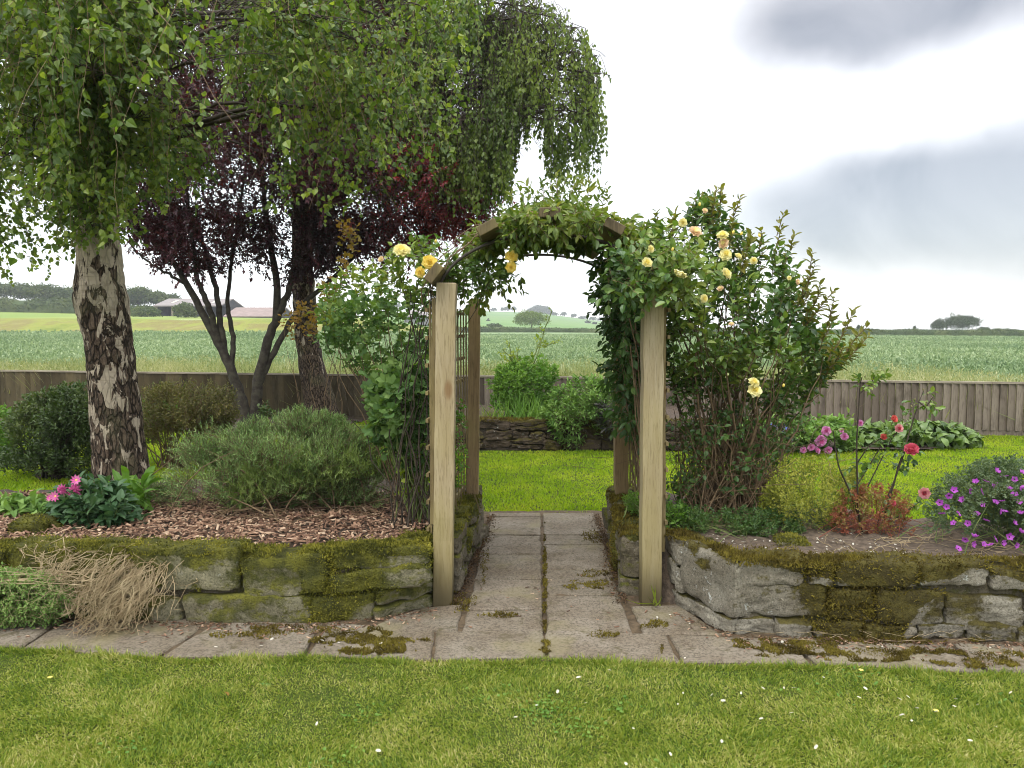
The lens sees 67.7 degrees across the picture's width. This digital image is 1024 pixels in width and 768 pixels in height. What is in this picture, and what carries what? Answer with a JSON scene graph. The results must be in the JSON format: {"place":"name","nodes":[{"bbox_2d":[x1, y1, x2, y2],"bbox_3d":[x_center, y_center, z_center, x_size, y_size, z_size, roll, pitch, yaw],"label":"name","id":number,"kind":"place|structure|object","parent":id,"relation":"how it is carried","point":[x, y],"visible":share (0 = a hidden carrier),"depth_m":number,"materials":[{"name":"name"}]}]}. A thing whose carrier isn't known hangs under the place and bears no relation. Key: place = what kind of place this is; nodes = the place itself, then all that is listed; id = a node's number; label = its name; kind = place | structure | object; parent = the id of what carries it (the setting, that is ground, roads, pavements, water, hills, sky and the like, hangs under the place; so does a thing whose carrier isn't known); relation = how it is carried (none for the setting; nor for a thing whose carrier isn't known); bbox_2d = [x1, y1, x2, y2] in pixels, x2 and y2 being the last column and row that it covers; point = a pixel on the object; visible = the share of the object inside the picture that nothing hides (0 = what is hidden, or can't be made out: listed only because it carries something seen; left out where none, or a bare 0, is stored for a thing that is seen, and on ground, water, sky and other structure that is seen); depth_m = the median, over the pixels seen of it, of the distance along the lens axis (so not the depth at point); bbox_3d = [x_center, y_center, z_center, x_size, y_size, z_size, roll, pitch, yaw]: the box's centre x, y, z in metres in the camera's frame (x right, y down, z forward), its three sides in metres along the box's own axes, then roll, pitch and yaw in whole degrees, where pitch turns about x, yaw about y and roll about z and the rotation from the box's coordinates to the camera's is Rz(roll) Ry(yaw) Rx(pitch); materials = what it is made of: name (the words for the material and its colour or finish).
{"place":"outdoors","nodes":[
{"label":"outdoors","id":0,"kind":"place"},
{"bbox_2d":[0,414,363,431],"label":"bed soil","id":1,"kind":"structure","parent":0,"point":[348,419],"depth_m":13.22,"materials":[{"name":"brown soil"}]},
{"bbox_2d":[141,378,207,428],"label":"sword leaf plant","id":2,"kind":"object","parent":1,"relation":"on","point":[166,404],"visible":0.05,"depth_m":12.29,"materials":[{"name":"green plant"}]},
{"bbox_2d":[155,0,611,419],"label":"birch tree","id":3,"kind":"object","parent":1,"relation":"on","point":[514,85],"visible":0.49,"depth_m":11.12,"materials":[{"name":"green plant"}]},
{"bbox_2d":[278,217,361,415],"bbox_3d":[-1.664,-0.297,6.631,0.743,2.264,0.521,0,4,0],"label":"autumn vine","id":4,"kind":"object","parent":3,"relation":"hanging from","point":[341,260],"visible":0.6,"depth_m":6.55,"materials":[{"name":"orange plant"}]},
{"bbox_2d":[0,318,428,331],"bbox_3d":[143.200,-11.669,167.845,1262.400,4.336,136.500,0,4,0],"label":"grass bank","id":5,"kind":"structure","parent":0,"point":[38,324],"depth_m":111.16,"materials":[{"name":"plant"}]},
{"bbox_2d":[459,326,741,333],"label":"hedge","id":6,"kind":"object","parent":5,"relation":"on","point":[525,329],"visible":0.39,"depth_m":213.51,"materials":[{"name":"green plant"}]},
{"bbox_2d":[742,327,1023,336],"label":"hedge","id":7,"kind":"object","parent":5,"relation":"on","point":[983,332],"visible":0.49,"depth_m":174.76,"materials":[{"name":"green plant"}]},
{"bbox_2d":[0,477,429,547],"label":"bed soil","id":8,"kind":"structure","parent":0,"point":[384,482],"depth_m":4.78,"materials":[{"name":"brown soil"}]},
{"bbox_2d":[0,488,60,517],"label":"foxglove plant","id":9,"kind":"object","parent":8,"relation":"on","point":[33,502],"visible":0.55,"depth_m":5.00,"materials":[{"name":"green plant"}]},
{"bbox_2d":[6,512,67,534],"bbox_3d":[-2.881,0.895,4.627,0.313,0.246,0.270,0,4,0],"label":"rock","id":10,"kind":"object","parent":8,"relation":"on","point":[35,523],"visible":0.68,"depth_m":4.54,"materials":[{"name":"stone"}]},
{"bbox_2d":[45,470,151,529],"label":"dahlia plant","id":11,"kind":"object","parent":8,"relation":"on","point":[86,502],"visible":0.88,"depth_m":4.70,"materials":[{"name":"green plant"}]},
{"bbox_2d":[97,465,170,510],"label":"lily plant","id":12,"kind":"object","parent":8,"relation":"on","point":[136,488],"visible":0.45,"depth_m":5.13,"materials":[{"name":"green plant"}]},
{"bbox_2d":[0,488,428,546],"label":"wood chips","id":13,"kind":"object","parent":8,"relation":"on","point":[195,524],"visible":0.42,"depth_m":4.70,"materials":[{"name":"brown wood"}]},
{"bbox_2d":[0,0,493,484],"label":"birch tree","id":14,"kind":"object","parent":8,"relation":"on","point":[77,119],"visible":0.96,"depth_m":5.01,"materials":[{"name":"green plant"}]},
{"bbox_2d":[140,402,416,532],"bbox_3d":[-1.534,0.508,5.307,2.155,0.813,1.342,2,4,24],"label":"rosemary bush","id":15,"kind":"object","parent":8,"relation":"on","point":[326,443],"visible":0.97,"depth_m":5.10,"materials":[{"name":"green plant"}]},
{"bbox_2d":[307,281,431,529],"bbox_3d":[-0.844,0.097,5.103,1.048,1.622,0.831,3,5,38],"label":"mallow bush","id":16,"kind":"object","parent":8,"relation":"on","point":[380,392],"visible":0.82,"depth_m":4.90,"materials":[{"name":"green plant"}]},
{"bbox_2d":[307,231,518,530],"bbox_3d":[-0.597,0.013,4.604,1.283,1.862,0.631,0,4,0],"label":"climbing rose","id":17,"kind":"object","parent":8,"relation":"on","point":[500,268],"visible":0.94,"depth_m":4.58,"materials":[{"name":"green plant"}]},
{"bbox_2d":[0,311,601,328],"bbox_3d":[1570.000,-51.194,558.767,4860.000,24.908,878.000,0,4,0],"label":"hills","id":18,"kind":"structure","parent":0,"point":[504,319],"depth_m":354.38,"materials":[{"name":"green plant"}]},
{"bbox_2d":[0,282,10,298],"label":"belt tree","id":19,"kind":"object","parent":18,"relation":"on","point":[1,295],"visible":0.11,"depth_m":224.90,"materials":[{"name":"green plant"}]},
{"bbox_2d":[0,282,37,296],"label":"belt tree","id":20,"kind":"object","parent":18,"relation":"on","point":[8,289],"visible":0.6,"depth_m":219.76,"materials":[{"name":"green plant"}]},
{"bbox_2d":[11,282,59,299],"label":"belt tree","id":21,"kind":"object","parent":18,"relation":"on","point":[31,293],"visible":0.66,"depth_m":219.43,"materials":[{"name":"green plant"}]},
{"bbox_2d":[39,285,72,298],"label":"belt tree","id":22,"kind":"object","parent":18,"relation":"on","point":[63,292],"visible":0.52,"depth_m":218.86,"materials":[{"name":"green plant"}]},
{"bbox_2d":[0,295,154,314],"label":"hedge","id":23,"kind":"object","parent":18,"relation":"on","point":[52,305],"visible":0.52,"depth_m":197.00,"materials":[{"name":"green plant"}]},
{"bbox_2d":[126,284,151,305],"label":"belt tree","id":24,"kind":"object","parent":18,"relation":"on","point":[135,294],"visible":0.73,"depth_m":221.01,"materials":[{"name":"green plant"}]},
{"bbox_2d":[130,306,163,316],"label":"bush","id":25,"kind":"object","parent":18,"relation":"on","point":[149,311],"visible":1,"depth_m":167.87,"materials":[{"name":"green plant"}]},
{"bbox_2d":[137,290,169,304],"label":"belt tree","id":26,"kind":"object","parent":18,"relation":"on","point":[156,297],"visible":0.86,"depth_m":221.09,"materials":[{"name":"green plant"}]},
{"bbox_2d":[158,292,181,302],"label":"belt tree","id":27,"kind":"object","parent":18,"relation":"on","point":[173,296],"visible":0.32,"depth_m":222.50,"materials":[{"name":"green plant"}]},
{"bbox_2d":[172,301,197,317],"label":"bush","id":28,"kind":"object","parent":18,"relation":"on","point":[184,309],"visible":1,"depth_m":162.84,"materials":[{"name":"green plant"}]},
{"bbox_2d":[153,299,243,316],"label":"farm barn","id":29,"kind":"structure","parent":18,"relation":"on","point":[165,307],"depth_m":189.56,"materials":[{"name":"white metal"}]},
{"bbox_2d":[223,307,292,317],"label":"farm barn","id":30,"kind":"structure","parent":18,"relation":"on","point":[251,312],"depth_m":183.13,"materials":[{"name":"white"}]},
{"bbox_2d":[404,310,431,324],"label":"farm barn","id":31,"kind":"structure","parent":18,"relation":"on","point":[407,320],"depth_m":229.26,"materials":[{"name":"white"}]},
{"bbox_2d":[486,323,502,326],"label":"bush","id":32,"kind":"object","parent":18,"relation":"on","point":[494,325],"visible":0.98,"depth_m":247.93,"materials":[{"name":"green plant"}]},
{"bbox_2d":[512,309,551,326],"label":"tree","id":33,"kind":"object","parent":18,"relation":"on","point":[530,317],"visible":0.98,"depth_m":246.50,"materials":[{"name":"green plant"}]},
{"bbox_2d":[526,304,552,314],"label":"hilltop wood","id":34,"kind":"object","parent":18,"relation":"on","point":[540,308],"visible":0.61,"depth_m":975.42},
{"bbox_2d":[930,318,948,329],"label":"oak tree","id":35,"kind":"object","parent":18,"relation":"on","point":[939,323],"visible":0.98,"depth_m":203.68,"materials":[{"name":"green plant"}]},
{"bbox_2d":[940,312,984,329],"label":"oak tree","id":36,"kind":"object","parent":18,"relation":"on","point":[962,321],"visible":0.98,"depth_m":202.34,"materials":[{"name":"green plant"}]},
{"bbox_2d":[0,640,1023,767],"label":"front lawn","id":37,"kind":"structure","parent":0,"point":[317,697],"depth_m":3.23,"materials":[{"name":"green plant"}]},
{"bbox_2d":[98,665,1023,767],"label":"clover","id":38,"kind":"object","parent":37,"relation":"on","point":[542,712],"visible":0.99,"depth_m":3.16,"materials":[{"name":"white plant"}]},
{"bbox_2d":[0,618,1023,674],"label":"pavement","id":39,"kind":"structure","parent":0,"point":[457,645],"depth_m":3.82,"materials":[{"name":"stone"}]},
{"bbox_2d":[3,569,1023,663],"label":"bark crumbs","id":40,"kind":"object","parent":39,"relation":"on","point":[344,629],"visible":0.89,"depth_m":4.01,"materials":[{"name":"plant"}]},
{"bbox_2d":[209,522,1023,669],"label":"moss","id":41,"kind":"object","parent":39,"relation":"on","point":[901,654],"visible":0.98,"depth_m":3.85,"materials":[{"name":"green plant"}]},
{"bbox_2d":[725,630,991,641],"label":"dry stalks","id":42,"kind":"object","parent":41,"relation":"on","point":[867,635],"visible":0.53,"depth_m":3.88,"materials":[{"name":"plant"}]},
{"bbox_2d":[0,412,1023,521],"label":"back lawn","id":43,"kind":"structure","parent":0,"point":[609,479],"depth_m":8.60,"materials":[{"name":"green plant"}]},
{"bbox_2d":[0,402,20,464],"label":"shrub","id":44,"kind":"object","parent":43,"relation":"on","point":[3,439],"visible":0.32,"depth_m":9.15,"materials":[{"name":"green plant"}]},
{"bbox_2d":[0,379,91,479],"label":"shrub","id":45,"kind":"object","parent":43,"relation":"on","point":[63,417],"visible":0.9,"depth_m":7.99,"materials":[{"name":"green plant"}]},
{"bbox_2d":[141,377,244,468],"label":"shrub","id":46,"kind":"object","parent":43,"relation":"on","point":[173,417],"visible":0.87,"depth_m":8.68,"materials":[{"name":"green plant"}]},
{"bbox_2d":[257,399,282,436],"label":"laurel seedling","id":47,"kind":"object","parent":43,"relation":"on","point":[264,411],"visible":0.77,"depth_m":10.52,"materials":[{"name":"green plant"}]},
{"bbox_2d":[119,0,517,424],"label":"plum tree","id":48,"kind":"object","parent":43,"relation":"on","point":[168,238],"visible":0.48,"depth_m":11.75,"materials":[{"name":"purple plant"}]},
{"bbox_2d":[0,370,1023,435],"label":"garden fence","id":49,"kind":"object","parent":43,"relation":"on","point":[276,388],"visible":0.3,"depth_m":12.04,"materials":[{"name":"brown wood"}]},
{"bbox_2d":[456,415,736,451],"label":"stone wall","id":50,"kind":"structure","parent":43,"relation":"on","point":[512,433],"depth_m":10.18,"materials":[{"name":"stone"}]},
{"bbox_2d":[593,399,613,438],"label":"purple sage bush","id":51,"kind":"object","parent":50,"relation":"on","point":[608,422],"visible":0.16,"depth_m":9.89,"materials":[{"name":"green plant"}]},
{"bbox_2d":[0,0,1023,329],"label":"sky","id":52,"kind":"structure","parent":0,"point":[889,134],"materials":[{"name":"white"}]},
{"bbox_2d":[0,329,1023,427],"bbox_3d":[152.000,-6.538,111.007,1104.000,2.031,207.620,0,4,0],"label":"crop field","id":53,"kind":"structure","parent":0,"point":[462,333],"depth_m":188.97,"materials":[{"name":"green plant"}]},
{"bbox_2d":[0,350,1023,429],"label":"tall grass","id":54,"kind":"structure","parent":53,"relation":"on","point":[180,366],"depth_m":17.11,"materials":[{"name":"green plant"}]},
{"bbox_2d":[42,510,1023,673],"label":"path soil","id":55,"kind":"structure","parent":0,"point":[634,624],"depth_m":4.17,"materials":[{"name":"brown soil"}]},
{"bbox_2d":[0,527,433,623],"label":"stone wall","id":56,"kind":"structure","parent":55,"relation":"on","point":[244,580],"depth_m":4.14,"materials":[{"name":"stone"}]},
{"bbox_2d":[0,562,126,629],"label":"trailing plant","id":57,"kind":"object","parent":56,"relation":"on","point":[15,609],"visible":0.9,"depth_m":4.00,"materials":[{"name":"green plant"}]},
{"bbox_2d":[17,534,197,639],"bbox_3d":[-2.230,1.089,4.083,1.128,0.527,0.531,0,4,0],"label":"dead trailing plant","id":58,"kind":"object","parent":56,"relation":"on","point":[118,588],"visible":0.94,"depth_m":4.01,"materials":[{"name":"beige plant"}]},
{"bbox_2d":[424,483,489,593],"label":"stone wall","id":59,"kind":"structure","parent":55,"relation":"on","point":[471,530],"depth_m":5.09,"materials":[{"name":"grey stone"}]},
{"bbox_2d":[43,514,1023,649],"bbox_3d":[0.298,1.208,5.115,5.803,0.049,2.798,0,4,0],"label":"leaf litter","id":60,"kind":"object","parent":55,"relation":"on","point":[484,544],"visible":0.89,"depth_m":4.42,"materials":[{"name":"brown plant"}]},
{"bbox_2d":[424,207,674,606],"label":"rose arch","id":61,"kind":"structure","parent":55,"relation":"on","point":[442,337],"depth_m":4.36,"materials":[{"name":"beige wood"}]},
{"bbox_2d":[455,398,479,509],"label":"ivy shoot","id":62,"kind":"object","parent":61,"relation":"attached to","point":[460,416],"visible":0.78,"depth_m":5.16,"materials":[{"name":"green plant"}]},
{"bbox_2d":[421,169,677,497],"bbox_3d":[0.288,-0.227,4.835,1.628,2.242,1.521,0,4,0],"label":"climbing plant","id":63,"kind":"object","parent":61,"relation":"attached to","point":[578,218],"visible":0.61,"depth_m":4.73,"materials":[{"name":"green plant"}]},
{"bbox_2d":[602,484,638,595],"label":"stone wall","id":64,"kind":"structure","parent":55,"relation":"on","point":[623,536],"depth_m":4.69,"materials":[{"name":"grey stone"}]},
{"bbox_2d":[621,490,638,517],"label":"weed","id":65,"kind":"object","parent":64,"relation":"on","point":[631,503],"visible":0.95,"depth_m":4.97,"materials":[{"name":"green plant"}]},
{"bbox_2d":[626,586,661,605],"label":"grass tuft","id":66,"kind":"object","parent":55,"relation":"on","point":[654,595],"visible":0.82,"depth_m":4.38,"materials":[{"name":"green plant"}]},
{"bbox_2d":[664,522,1023,641],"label":"stone wall","id":67,"kind":"structure","parent":55,"relation":"on","point":[791,592],"depth_m":3.93,"materials":[{"name":"grey stone"}]},
{"bbox_2d":[665,494,693,529],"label":"weed","id":68,"kind":"object","parent":67,"relation":"on","point":[669,515],"visible":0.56,"depth_m":4.61,"materials":[{"name":"green plant"}]},
{"bbox_2d":[376,513,721,635],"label":"path","id":69,"kind":"structure","parent":0,"point":[571,552],"depth_m":4.58,"materials":[{"name":"stone"}]},
{"bbox_2d":[456,404,711,420],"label":"bed soil","id":70,"kind":"structure","parent":0,"point":[670,410],"depth_m":11.59,"materials":[{"name":"brown soil"}]},
{"bbox_2d":[479,403,508,417],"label":"grass clump","id":71,"kind":"object","parent":70,"relation":"on","point":[490,412],"visible":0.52,"depth_m":10.63,"materials":[{"name":"green plant"}]},
{"bbox_2d":[480,390,554,418],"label":"grass clump","id":72,"kind":"object","parent":70,"relation":"on","point":[533,413],"visible":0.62,"depth_m":10.47,"materials":[{"name":"green plant"}]},
{"bbox_2d":[484,307,562,414],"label":"lovage bush","id":73,"kind":"object","parent":70,"relation":"on","point":[517,377],"visible":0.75,"depth_m":10.91,"materials":[{"name":"green plant"}]},
{"bbox_2d":[537,372,612,450],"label":"sage bush","id":74,"kind":"object","parent":70,"relation":"on","point":[574,409],"visible":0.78,"depth_m":10.05,"materials":[{"name":"green plant"}]},
{"bbox_2d":[742,412,792,452],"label":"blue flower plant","id":75,"kind":"object","parent":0,"point":[774,425],"visible":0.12,"depth_m":9.89,"materials":[{"name":"green plant"}]},
{"bbox_2d":[638,492,1023,603],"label":"bed soil","id":76,"kind":"structure","parent":0,"point":[861,542],"depth_m":4.47,"materials":[{"name":"brown soil"}]},
{"bbox_2d":[565,183,872,531],"bbox_3d":[1.322,0.002,5.024,2.366,2.662,1.710,-2,5,-26],"label":"rose bush","id":77,"kind":"object","parent":76,"relation":"on","point":[735,482],"visible":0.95,"depth_m":4.89,"materials":[{"name":"green plant"}]},
{"bbox_2d":[670,502,830,542],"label":"cranesbill plant","id":78,"kind":"object","parent":76,"relation":"on","point":[749,524],"visible":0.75,"depth_m":4.59,"materials":[{"name":"green plant"}]},
{"bbox_2d":[773,531,812,546],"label":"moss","id":79,"kind":"object","parent":76,"relation":"on","point":[788,538],"visible":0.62,"depth_m":4.38,"materials":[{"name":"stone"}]},
{"bbox_2d":[754,453,866,534],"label":"ground cover plant","id":80,"kind":"object","parent":76,"relation":"on","point":[805,506],"visible":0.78,"depth_m":4.72,"materials":[{"name":"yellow plant"}]},
{"bbox_2d":[717,533,903,553],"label":"petal litter","id":81,"kind":"object","parent":76,"relation":"on","point":[816,542],"visible":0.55,"depth_m":4.37,"materials":[{"name":"plant"}]},
{"bbox_2d":[812,481,938,539],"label":"red leaved plant","id":82,"kind":"object","parent":76,"relation":"on","point":[867,524],"visible":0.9,"depth_m":4.60,"materials":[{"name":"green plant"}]},
{"bbox_2d":[826,367,945,532],"bbox_3d":[2.270,0.416,4.609,0.718,1.036,0.280,-1,4,-10],"label":"rose bush","id":83,"kind":"object","parent":76,"relation":"on","point":[913,450],"visible":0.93,"depth_m":4.60,"materials":[{"name":"green plant"}]},
{"bbox_2d":[771,519,1023,559],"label":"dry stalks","id":84,"kind":"object","parent":76,"relation":"on","point":[905,542],"visible":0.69,"depth_m":4.39,"materials":[{"name":"beige plant"}]},
{"bbox_2d":[896,452,1023,552],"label":"purple flower bush","id":85,"kind":"object","parent":76,"relation":"on","point":[1001,495],"visible":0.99,"depth_m":4.31,"materials":[{"name":"green plant"}]},
{"bbox_2d":[775,440,936,449],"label":"bed soil","id":86,"kind":"structure","parent":0,"point":[920,446],"depth_m":10.22,"materials":[{"name":"brown soil"}]},
{"bbox_2d":[742,412,862,453],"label":"peony bush","id":87,"kind":"object","parent":86,"relation":"on","point":[828,426],"visible":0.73,"depth_m":9.90,"materials":[{"name":"green plant"}]},
{"bbox_2d":[845,417,983,449],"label":"broad leaved plant","id":88,"kind":"object","parent":86,"relation":"on","point":[940,434],"visible":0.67,"depth_m":10.31,"materials":[{"name":"green plant"}]}
]}

